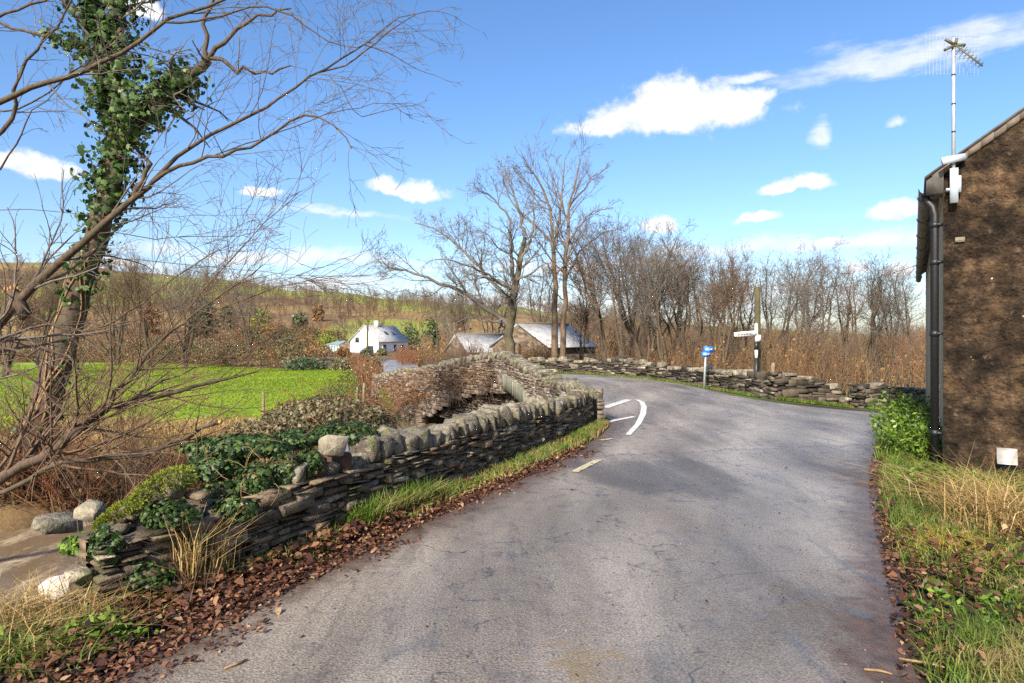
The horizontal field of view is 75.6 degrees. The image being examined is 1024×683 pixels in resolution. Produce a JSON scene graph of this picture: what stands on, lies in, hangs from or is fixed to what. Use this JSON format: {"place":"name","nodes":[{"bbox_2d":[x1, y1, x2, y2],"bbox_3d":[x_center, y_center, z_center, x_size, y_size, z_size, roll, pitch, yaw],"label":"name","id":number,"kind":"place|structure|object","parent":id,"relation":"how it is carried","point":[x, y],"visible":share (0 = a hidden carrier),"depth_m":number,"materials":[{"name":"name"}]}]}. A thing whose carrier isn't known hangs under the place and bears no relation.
{"place":"outdoors","nodes":[
{"label":"outdoors","id":0,"kind":"place"},
{"bbox_2d":[0,418,443,615],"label":"river","id":1,"kind":"structure","parent":0,"point":[24,552],"depth_m":8.92,"materials":[{"name":"liquid"}]},
{"bbox_2d":[0,262,1023,682],"bbox_3d":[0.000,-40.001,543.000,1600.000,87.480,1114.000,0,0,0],"label":"ground","id":2,"kind":"structure","parent":0,"point":[10,522],"depth_m":30.15,"materials":[{"name":"plant"}]},
{"bbox_2d":[0,250,62,375],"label":"spreading tree","id":3,"kind":"object","parent":2,"relation":"on","point":[7,358],"visible":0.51,"depth_m":50.37,"materials":[{"name":"brown plant"}]},
{"bbox_2d":[38,574,69,600],"bbox_3d":[-3.132,1.719,4.605,0.210,0.200,0.279,0,0,-9],"label":"boulder","id":4,"kind":"object","parent":2,"relation":"on","point":[52,581],"visible":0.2,"depth_m":4.49,"materials":[{"name":"stone"}]},
{"bbox_2d":[31,511,82,534],"bbox_3d":[-3.855,1.547,5.598,0.241,0.181,0.320,0,0,27],"label":"boulder","id":5,"kind":"object","parent":2,"relation":"on","point":[56,523],"visible":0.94,"depth_m":5.52,"materials":[{"name":"stone"}]},
{"bbox_2d":[27,262,93,370],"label":"spreading tree","id":6,"kind":"object","parent":2,"relation":"on","point":[49,313],"visible":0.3,"depth_m":55.30,"materials":[{"name":"brown plant"}]},
{"bbox_2d":[0,380,148,509],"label":"bare bush","id":7,"kind":"object","parent":2,"relation":"on","point":[42,449],"visible":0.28,"depth_m":10.97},
{"bbox_2d":[0,348,158,449],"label":"bare bush","id":8,"kind":"object","parent":2,"relation":"on","point":[114,376],"visible":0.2,"depth_m":14.45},
{"bbox_2d":[0,603,162,669],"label":"weed clump","id":9,"kind":"object","parent":2,"relation":"on","point":[119,628],"visible":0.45,"depth_m":3.48,"materials":[{"name":"green plant"}]},
{"bbox_2d":[0,396,168,515],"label":"bare bush","id":10,"kind":"object","parent":2,"relation":"on","point":[52,488],"visible":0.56,"depth_m":10.84,"materials":[{"name":"plant"}]},
{"bbox_2d":[0,560,177,662],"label":"grass tuft","id":11,"kind":"object","parent":2,"relation":"on","point":[18,609],"visible":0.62,"depth_m":3.72,"materials":[{"name":"plant"}]},
{"bbox_2d":[73,499,105,521],"bbox_3d":[-3.331,1.330,5.204,0.189,0.150,0.166,0,0,0],"label":"boulder","id":12,"kind":"object","parent":2,"relation":"on","point":[89,510],"visible":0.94,"depth_m":5.14,"materials":[{"name":"stone"}]},
{"bbox_2d":[0,580,183,682],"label":"grass tuft","id":13,"kind":"object","parent":2,"relation":"on","point":[15,659],"visible":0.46,"depth_m":3.30,"materials":[{"name":"plant"}]},
{"bbox_2d":[0,579,203,663],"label":"grass tuft","id":14,"kind":"object","parent":2,"relation":"on","point":[60,615],"visible":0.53,"depth_m":3.56,"materials":[{"name":"plant"}]},
{"bbox_2d":[65,255,154,365],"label":"spreading tree","id":15,"kind":"object","parent":2,"relation":"on","point":[100,302],"visible":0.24,"depth_m":69.32,"materials":[{"name":"brown plant"}]},
{"bbox_2d":[35,399,193,502],"bbox_3d":[-6.834,2.049,11.677,2.636,1.988,1.828,0,0,-41],"label":"bare bush","id":16,"kind":"object","parent":2,"relation":"on","point":[139,459],"visible":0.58,"depth_m":11.62,"materials":[{"name":"plant"}]},
{"bbox_2d":[0,452,247,507],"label":"dead bracken","id":17,"kind":"object","parent":2,"relation":"on","point":[63,489],"visible":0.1,"depth_m":11.46,"materials":[{"name":"plant"}]},
{"bbox_2d":[17,336,234,463],"bbox_3d":[-7.775,1.233,13.492,3.793,2.842,3.178,0,0,-38],"label":"bare bush","id":18,"kind":"object","parent":2,"relation":"on","point":[133,415],"visible":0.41,"depth_m":13.66,"materials":[{"name":"plant"}]},
{"bbox_2d":[96,238,162,367],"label":"spreading tree","id":19,"kind":"object","parent":2,"relation":"on","point":[127,284],"visible":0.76,"depth_m":59.02,"materials":[{"name":"brown plant"}]},
{"bbox_2d":[0,426,270,512],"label":"dead stems","id":20,"kind":"object","parent":2,"relation":"on","point":[64,502],"visible":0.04,"depth_m":11.42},
{"bbox_2d":[0,409,281,508],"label":"bank canes","id":21,"kind":"object","parent":2,"relation":"on","point":[111,469],"visible":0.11,"depth_m":12.14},
{"bbox_2d":[0,0,314,497],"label":"ivy clad tree","id":22,"kind":"object","parent":2,"relation":"on","point":[75,293],"visible":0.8,"depth_m":11.00,"materials":[{"name":"green plant"}]},
{"bbox_2d":[0,411,323,489],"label":"dry bank grass","id":23,"kind":"structure","parent":2,"relation":"on","point":[203,422],"depth_m":17.66,"materials":[{"name":"plant"}]},
{"bbox_2d":[88,400,238,488],"bbox_3d":[-6.502,2.001,12.724,2.126,1.819,2.441,0,0,31],"label":"bare bush","id":24,"kind":"object","parent":2,"relation":"on","point":[170,463],"visible":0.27,"depth_m":12.48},
{"bbox_2d":[0,331,329,368],"bbox_3d":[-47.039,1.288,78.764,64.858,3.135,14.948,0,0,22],"label":"hedge","id":25,"kind":"object","parent":2,"relation":"on","point":[222,354],"visible":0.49,"depth_m":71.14,"materials":[{"name":"brown plant"}]},
{"bbox_2d":[90,493,269,592],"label":"dead stalks","id":26,"kind":"object","parent":2,"relation":"on","point":[190,558],"visible":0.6,"depth_m":4.22,"materials":[{"name":"beige plant"}]},
{"bbox_2d":[136,252,225,368],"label":"spreading tree","id":27,"kind":"object","parent":2,"relation":"on","point":[196,303],"visible":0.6,"depth_m":64.22,"materials":[{"name":"brown plant"}]},
{"bbox_2d":[0,362,365,429],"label":"field turf","id":28,"kind":"structure","parent":2,"relation":"on","point":[255,376],"depth_m":40.78,"materials":[{"name":"green plant"}]},
{"bbox_2d":[187,299,220,340],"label":"hill tree","id":29,"kind":"object","parent":2,"relation":"on","point":[208,323],"visible":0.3,"depth_m":149.66,"materials":[{"name":"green plant"}]},
{"bbox_2d":[0,99,430,527],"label":"hazel shrub","id":30,"kind":"object","parent":2,"relation":"on","point":[71,435],"visible":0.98,"depth_m":6.61,"materials":[{"name":"brown plant"}]},
{"bbox_2d":[193,500,270,572],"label":"dead stalks","id":31,"kind":"object","parent":2,"relation":"on","point":[214,557],"visible":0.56,"depth_m":4.46,"materials":[{"name":"beige plant"}]},
{"bbox_2d":[0,0,487,403],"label":"leaning tree","id":32,"kind":"object","parent":2,"relation":"on","point":[15,294],"visible":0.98,"depth_m":7.39,"materials":[{"name":"brown plant"}]},
{"bbox_2d":[216,269,283,355],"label":"spreading tree","id":33,"kind":"object","parent":2,"relation":"on","point":[246,313],"visible":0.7,"depth_m":93.95,"materials":[{"name":"brown plant"}]},
{"bbox_2d":[222,321,347,344],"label":"hedge","id":34,"kind":"object","parent":2,"relation":"on","point":[320,331],"visible":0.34,"depth_m":139.27,"materials":[{"name":"brown plant"}]},
{"bbox_2d":[279,356,330,370],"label":"bush","id":35,"kind":"object","parent":2,"relation":"on","point":[306,366],"visible":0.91,"depth_m":59.47,"materials":[{"name":"green plant"}]},
{"bbox_2d":[7,250,613,316],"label":"ridge wood","id":36,"kind":"object","parent":2,"relation":"on","point":[292,285],"visible":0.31,"depth_m":424.88,"materials":[{"name":"plant"}]},
{"bbox_2d":[212,374,413,462],"bbox_3d":[-2.852,1.162,9.287,2.944,1.414,2.205,0,0,-28],"label":"bramble bush","id":37,"kind":"object","parent":2,"relation":"on","point":[323,410],"visible":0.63,"depth_m":9.13,"materials":[{"name":"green plant"}]},
{"bbox_2d":[60,389,593,611],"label":"dry stone wall","id":38,"kind":"structure","parent":2,"relation":"on","point":[473,442],"depth_m":5.46,"materials":[{"name":"stone"}]},
{"bbox_2d":[57,530,86,556],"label":"fern","id":39,"kind":"object","parent":38,"relation":"on","point":[72,547],"visible":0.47,"depth_m":4.19,"materials":[{"name":"green plant"}]},
{"bbox_2d":[86,494,257,595],"bbox_3d":[-2.146,1.282,4.251,0.993,0.538,0.514,0,0,-29],"label":"ivy plant","id":40,"kind":"object","parent":38,"relation":"attached to","point":[151,515],"visible":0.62,"depth_m":4.17,"materials":[{"name":"green plant"}]},
{"bbox_2d":[174,415,377,505],"bbox_3d":[-2.044,0.974,5.820,1.351,0.652,1.954,0,0,22],"label":"ivy plant","id":41,"kind":"object","parent":38,"relation":"on","point":[238,453],"visible":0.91,"depth_m":5.24,"materials":[{"name":"green plant"}]},
{"bbox_2d":[318,435,349,457],"bbox_3d":[-1.515,0.879,5.557,0.233,0.211,0.191,0,0,-42],"label":"boulder","id":42,"kind":"object","parent":38,"relation":"on","point":[332,446],"visible":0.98,"depth_m":5.48,"materials":[{"name":"stone"}]},
{"bbox_2d":[325,321,409,352],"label":"farmhouse","id":43,"kind":"object","parent":2,"relation":"on","point":[381,336],"visible":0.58,"depth_m":119.32,"materials":[{"name":"paint"}]},
{"bbox_2d":[348,353,389,389],"bbox_3d":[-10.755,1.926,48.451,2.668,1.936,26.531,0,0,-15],"label":"bush","id":44,"kind":"object","parent":2,"relation":"on","point":[362,367],"visible":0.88,"depth_m":40.71,"materials":[{"name":"brown plant"}]},
{"bbox_2d":[166,418,608,594],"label":"verge grass","id":45,"kind":"structure","parent":2,"relation":"on","point":[385,505],"depth_m":6.25,"materials":[{"name":"plant"}]},
{"bbox_2d":[0,262,819,348],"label":"hillside wood","id":46,"kind":"object","parent":2,"relation":"on","point":[347,307],"visible":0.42,"depth_m":258.85,"materials":[{"name":"plant"}]},
{"bbox_2d":[392,342,439,364],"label":"yard scrub","id":47,"kind":"object","parent":2,"relation":"on","point":[410,356],"visible":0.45,"depth_m":80.60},
{"bbox_2d":[0,293,889,362],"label":"hillside scrub","id":48,"kind":"object","parent":2,"relation":"on","point":[332,310],"visible":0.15,"depth_m":200.16,"materials":[{"name":"plant"}]},
{"bbox_2d":[436,287,480,332],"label":"spreading tree","id":49,"kind":"object","parent":2,"relation":"on","point":[457,314],"visible":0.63,"depth_m":68.86,"materials":[{"name":"brown plant"}]},
{"bbox_2d":[361,154,557,353],"bbox_3d":[-2.446,-4.191,33.846,9.704,11.053,8.936,0,0,0],"label":"oak tree","id":50,"kind":"object","parent":2,"relation":"on","point":[513,290],"visible":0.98,"depth_m":33.45,"materials":[{"name":"brown plant"}]},
{"bbox_2d":[416,334,529,366],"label":"garden scrub","id":51,"kind":"object","parent":2,"relation":"on","point":[461,351],"visible":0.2,"depth_m":41.22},
{"bbox_2d":[444,333,502,358],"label":"barn","id":52,"kind":"structure","parent":2,"relation":"on","point":[487,338],"depth_m":51.95,"materials":[{"name":"stone"}]},
{"bbox_2d":[348,420,610,528],"bbox_3d":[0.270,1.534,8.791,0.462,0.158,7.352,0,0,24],"label":"verge weeds","id":53,"kind":"object","parent":2,"relation":"on","point":[474,480],"visible":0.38,"depth_m":7.69,"materials":[{"name":"green plant"}]},
{"bbox_2d":[371,351,605,423],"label":"stone bridge","id":54,"kind":"structure","parent":2,"relation":"on","point":[518,378],"depth_m":20.62,"materials":[{"name":"stone"}]},
{"bbox_2d":[351,366,443,421],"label":"creeper","id":55,"kind":"object","parent":54,"relation":"attached to","point":[411,397],"visible":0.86,"depth_m":22.96,"materials":[{"name":"plant"}]},
{"bbox_2d":[417,345,498,407],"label":"creeper","id":56,"kind":"object","parent":54,"relation":"attached to","point":[451,380],"visible":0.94,"depth_m":20.93,"materials":[{"name":"plant"}]},
{"bbox_2d":[462,271,532,332],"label":"spreading tree","id":57,"kind":"object","parent":2,"relation":"on","point":[503,315],"visible":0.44,"depth_m":62.90,"materials":[{"name":"brown plant"}]},
{"bbox_2d":[82,360,919,682],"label":"lane","id":58,"kind":"structure","parent":2,"relation":"on","point":[674,542],"depth_m":4.40,"materials":[{"name":"asphalt"}]},
{"bbox_2d":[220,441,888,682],"bbox_3d":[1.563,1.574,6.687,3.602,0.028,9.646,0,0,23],"label":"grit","id":59,"kind":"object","parent":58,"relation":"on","point":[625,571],"visible":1,"depth_m":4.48,"materials":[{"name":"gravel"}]},
{"bbox_2d":[0,441,1023,682],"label":"leaf litter","id":60,"kind":"object","parent":2,"relation":"on","point":[231,583],"visible":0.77,"depth_m":4.15,"materials":[{"name":"brown plant"}]},
{"bbox_2d":[410,320,615,360],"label":"barn thicket","id":61,"kind":"object","parent":2,"relation":"on","point":[446,343],"depth_m":67.29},
{"bbox_2d":[515,337,559,359],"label":"bank scrub","id":62,"kind":"object","parent":2,"relation":"on","point":[536,352],"depth_m":39.03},
{"bbox_2d":[507,252,576,322],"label":"slender tree","id":63,"kind":"object","parent":2,"relation":"on","point":[546,317],"visible":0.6,"depth_m":58.42,"materials":[{"name":"brown plant"}]},
{"bbox_2d":[490,322,597,361],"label":"barn","id":64,"kind":"structure","parent":2,"relation":"on","point":[527,333],"depth_m":47.02,"materials":[{"name":"stone"}]},
{"bbox_2d":[477,114,631,357],"bbox_3d":[2.575,-5.757,37.984,9.223,14.594,4.566,0,0,0],"label":"ash tree","id":65,"kind":"object","parent":2,"relation":"on","point":[554,339],"visible":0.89,"depth_m":37.87,"materials":[{"name":"brown plant"}]},
{"bbox_2d":[551,269,606,359],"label":"slender tree","id":66,"kind":"object","parent":2,"relation":"on","point":[580,317],"visible":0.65,"depth_m":41.69,"materials":[{"name":"brown plant"}]},
{"bbox_2d":[539,201,621,359],"bbox_3d":[3.989,-2.569,38.249,4.833,11.073,4.732,0,0,25],"label":"spreading tree","id":67,"kind":"object","parent":2,"relation":"on","point":[579,265],"visible":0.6,"depth_m":37.77,"materials":[{"name":"brown plant"}]},
{"bbox_2d":[577,213,664,355],"bbox_3d":[5.705,-1.994,35.320,4.524,9.930,3.565,0,0,-25],"label":"slender tree","id":68,"kind":"object","parent":2,"relation":"on","point":[620,286],"visible":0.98,"depth_m":35.20,"materials":[{"name":"brown plant"}]},
{"bbox_2d":[565,202,707,360],"bbox_3d":[6.737,-2.658,38.542,8.079,11.237,7.547,0,0,-15],"label":"spreading tree","id":69,"kind":"object","parent":2,"relation":"on","point":[630,330],"visible":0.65,"depth_m":37.28,"materials":[{"name":"brown plant"}]},
{"bbox_2d":[597,217,698,359],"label":"spreading tree","id":70,"kind":"object","parent":2,"relation":"on","point":[641,322],"visible":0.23,"depth_m":48.70,"materials":[{"name":"brown plant"}]},
{"bbox_2d":[526,356,772,398],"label":"rubble wall","id":71,"kind":"structure","parent":2,"relation":"on","point":[750,381],"depth_m":27.72,"materials":[{"name":"stone"}]},
{"bbox_2d":[619,229,692,362],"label":"slender tree","id":72,"kind":"object","parent":2,"relation":"on","point":[662,344],"visible":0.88,"depth_m":36.16,"materials":[{"name":"brown plant"}]},
{"bbox_2d":[611,215,717,356],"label":"spreading tree","id":73,"kind":"object","parent":2,"relation":"on","point":[700,257],"visible":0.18,"depth_m":50.18,"materials":[{"name":"brown plant"}]},
{"bbox_2d":[621,238,712,365],"bbox_3d":[9.542,-1.676,39.047,6.132,9.165,6.668,0,0,-30],"label":"spreading tree","id":74,"kind":"object","parent":2,"relation":"on","point":[679,305],"visible":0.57,"depth_m":38.30,"materials":[{"name":"brown plant"}]},
{"bbox_2d":[663,244,713,363],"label":"slender tree","id":75,"kind":"object","parent":2,"relation":"on","point":[679,322],"visible":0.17,"depth_m":49.02,"materials":[{"name":"brown plant"}]},
{"bbox_2d":[667,246,728,366],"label":"slender tree","id":76,"kind":"object","parent":2,"relation":"on","point":[700,326],"visible":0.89,"depth_m":36.94,"materials":[{"name":"brown plant"}]},
{"bbox_2d":[691,247,759,362],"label":"spreading tree","id":77,"kind":"object","parent":2,"relation":"on","point":[720,289],"visible":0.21,"depth_m":54.53,"materials":[{"name":"brown plant"}]},
{"bbox_2d":[694,257,762,368],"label":"spreading tree","id":78,"kind":"object","parent":2,"relation":"on","point":[716,311],"visible":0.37,"depth_m":51.81,"materials":[{"name":"brown plant"}]},
{"bbox_2d":[695,239,779,368],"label":"spreading tree","id":79,"kind":"object","parent":2,"relation":"on","point":[728,294],"visible":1,"depth_m":36.37,"materials":[{"name":"brown plant"}]},
{"bbox_2d":[564,291,925,396],"bbox_3d":[16.695,0.028,38.077,27.062,5.161,21.218,0,0,8],"label":"twig thicket","id":80,"kind":"object","parent":2,"relation":"on","point":[851,367],"visible":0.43,"depth_m":33.90,"materials":[{"name":"plant"}]},
{"bbox_2d":[565,313,924,367],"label":"distant wood","id":81,"kind":"object","parent":2,"relation":"on","point":[742,341],"visible":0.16,"depth_m":116.09,"materials":[{"name":"plant"}]},
{"bbox_2d":[734,323,760,371],"bbox_3d":[9.465,0.564,26.584,1.062,2.620,0.182,0,0,0],"label":"fingerpost","id":82,"kind":"object","parent":2,"relation":"on","point":[757,337],"visible":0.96,"depth_m":26.50,"materials":[{"name":"white paint"}]},
{"bbox_2d":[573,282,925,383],"bbox_3d":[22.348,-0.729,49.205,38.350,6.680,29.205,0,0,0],"label":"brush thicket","id":83,"kind":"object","parent":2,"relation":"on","point":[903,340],"visible":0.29,"depth_m":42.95,"materials":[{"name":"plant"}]},
{"bbox_2d":[722,263,781,368],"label":"slender tree","id":84,"kind":"object","parent":2,"relation":"on","point":[749,323],"visible":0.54,"depth_m":40.09,"materials":[{"name":"brown plant"}]},
{"bbox_2d":[754,287,760,371],"bbox_3d":[10.271,0.160,27.600,0.311,4.879,0.315,0,0,0],"label":"utility pole","id":85,"kind":"object","parent":2,"relation":"on","point":[757,315],"visible":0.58,"depth_m":27.50,"materials":[{"name":"brown wood"}]},
{"bbox_2d":[592,333,925,390],"bbox_3d":[17.774,0.941,37.993,26.096,3.336,20.597,0,0,0],"label":"russet thicket","id":86,"kind":"object","parent":2,"relation":"on","point":[837,377],"visible":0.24,"depth_m":36.08,"materials":[{"name":"plant"}]},
{"bbox_2d":[740,235,847,377],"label":"spreading tree","id":87,"kind":"object","parent":2,"relation":"on","point":[773,301],"visible":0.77,"depth_m":40.38,"materials":[{"name":"brown plant"}]},
{"bbox_2d":[767,372,846,406],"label":"rubble wall","id":88,"kind":"structure","parent":2,"relation":"on","point":[791,385],"depth_m":22.07,"materials":[{"name":"stone"}]},
{"bbox_2d":[771,245,860,373],"bbox_3d":[17.884,-1.413,39.145,5.048,8.645,4.328,0,0,23],"label":"slender tree","id":89,"kind":"object","parent":2,"relation":"on","point":[807,301],"visible":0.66,"depth_m":38.86,"materials":[{"name":"brown plant"}]},
{"bbox_2d":[785,242,863,383],"bbox_3d":[17.371,-1.281,36.709,3.822,8.388,3.012,0,0,-1],"label":"slender tree","id":90,"kind":"object","parent":2,"relation":"on","point":[827,302],"visible":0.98,"depth_m":36.58,"materials":[{"name":"brown plant"}]},
{"bbox_2d":[812,254,881,392],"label":"slender tree","id":91,"kind":"object","parent":2,"relation":"on","point":[847,325],"visible":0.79,"depth_m":37.24,"materials":[{"name":"brown plant"}]},
{"bbox_2d":[830,263,880,358],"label":"slender tree","id":92,"kind":"object","parent":2,"relation":"on","point":[855,338],"visible":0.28,"depth_m":52.24,"materials":[{"name":"brown plant"}]},
{"bbox_2d":[729,439,1023,537],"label":"grass tuft","id":93,"kind":"object","parent":2,"relation":"on","point":[951,496],"visible":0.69,"depth_m":6.00,"materials":[{"name":"plant"}]},
{"bbox_2d":[844,242,911,382],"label":"slender tree","id":94,"kind":"object","parent":2,"relation":"on","point":[870,343],"visible":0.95,"depth_m":37.08,"materials":[{"name":"brown plant"}]},
{"bbox_2d":[851,256,920,385],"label":"slender tree","id":95,"kind":"object","parent":2,"relation":"on","point":[892,281],"visible":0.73,"depth_m":37.69,"materials":[{"name":"brown plant"}]},
{"bbox_2d":[847,382,925,408],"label":"rubble wall","id":96,"kind":"structure","parent":2,"relation":"on","point":[861,394],"depth_m":23.46,"materials":[{"name":"stone"}]},
{"bbox_2d":[870,259,925,374],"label":"slender tree","id":97,"kind":"object","parent":2,"relation":"on","point":[911,304],"visible":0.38,"depth_m":50.12,"materials":[{"name":"brown plant"}]},
{"bbox_2d":[876,306,925,371],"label":"hazel bank","id":98,"kind":"structure","parent":2,"relation":"on","point":[902,338],"depth_m":50.81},
{"bbox_2d":[868,388,942,463],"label":"weed clump","id":99,"kind":"object","parent":2,"relation":"on","point":[907,424],"visible":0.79,"depth_m":9.15,"materials":[{"name":"green plant"}]},
{"bbox_2d":[816,440,1023,513],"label":"grass tuft","id":100,"kind":"object","parent":2,"relation":"on","point":[930,496],"visible":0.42,"depth_m":6.54,"materials":[{"name":"plant"}]},
{"bbox_2d":[895,455,982,487],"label":"weed clump","id":101,"kind":"object","parent":2,"relation":"on","point":[921,471],"visible":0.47,"depth_m":7.19,"materials":[{"name":"green plant"}]},
{"bbox_2d":[861,454,1023,539],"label":"grass tuft","id":102,"kind":"object","parent":2,"relation":"on","point":[1015,517],"visible":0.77,"depth_m":5.69,"materials":[{"name":"plant"}]},
{"bbox_2d":[875,515,1023,576],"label":"grass tuft","id":103,"kind":"object","parent":2,"relation":"on","point":[964,547],"visible":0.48,"depth_m":5.06,"materials":[{"name":"plant"}]},
{"bbox_2d":[894,574,1022,632],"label":"weed clump","id":104,"kind":"object","parent":2,"relation":"on","point":[983,599],"visible":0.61,"depth_m":3.96,"materials":[{"name":"green plant"}]},
{"bbox_2d":[915,107,1023,477],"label":"house","id":105,"kind":"structure","parent":2,"relation":"on","point":[970,254],"depth_m":8.02,"materials":[{"name":"stone"}]},
{"bbox_2d":[924,34,983,203],"bbox_3d":[5.388,-2.729,8.079,0.633,2.078,0.282,0,0,22],"label":"television aerial","id":106,"kind":"object","parent":105,"relation":"attached to","point":[954,189],"visible":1,"depth_m":8.04,"materials":[{"name":"metal"}]},
{"bbox_2d":[0,0,1023,335],"label":"sky","id":107,"kind":"structure","parent":0,"point":[768,124],"materials":[{"name":"blue"}]},
{"bbox_2d":[553,371,1023,682],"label":"verge grass","id":108,"kind":"structure","parent":0,"point":[1013,653],"depth_m":4.56,"materials":[{"name":"plant"}]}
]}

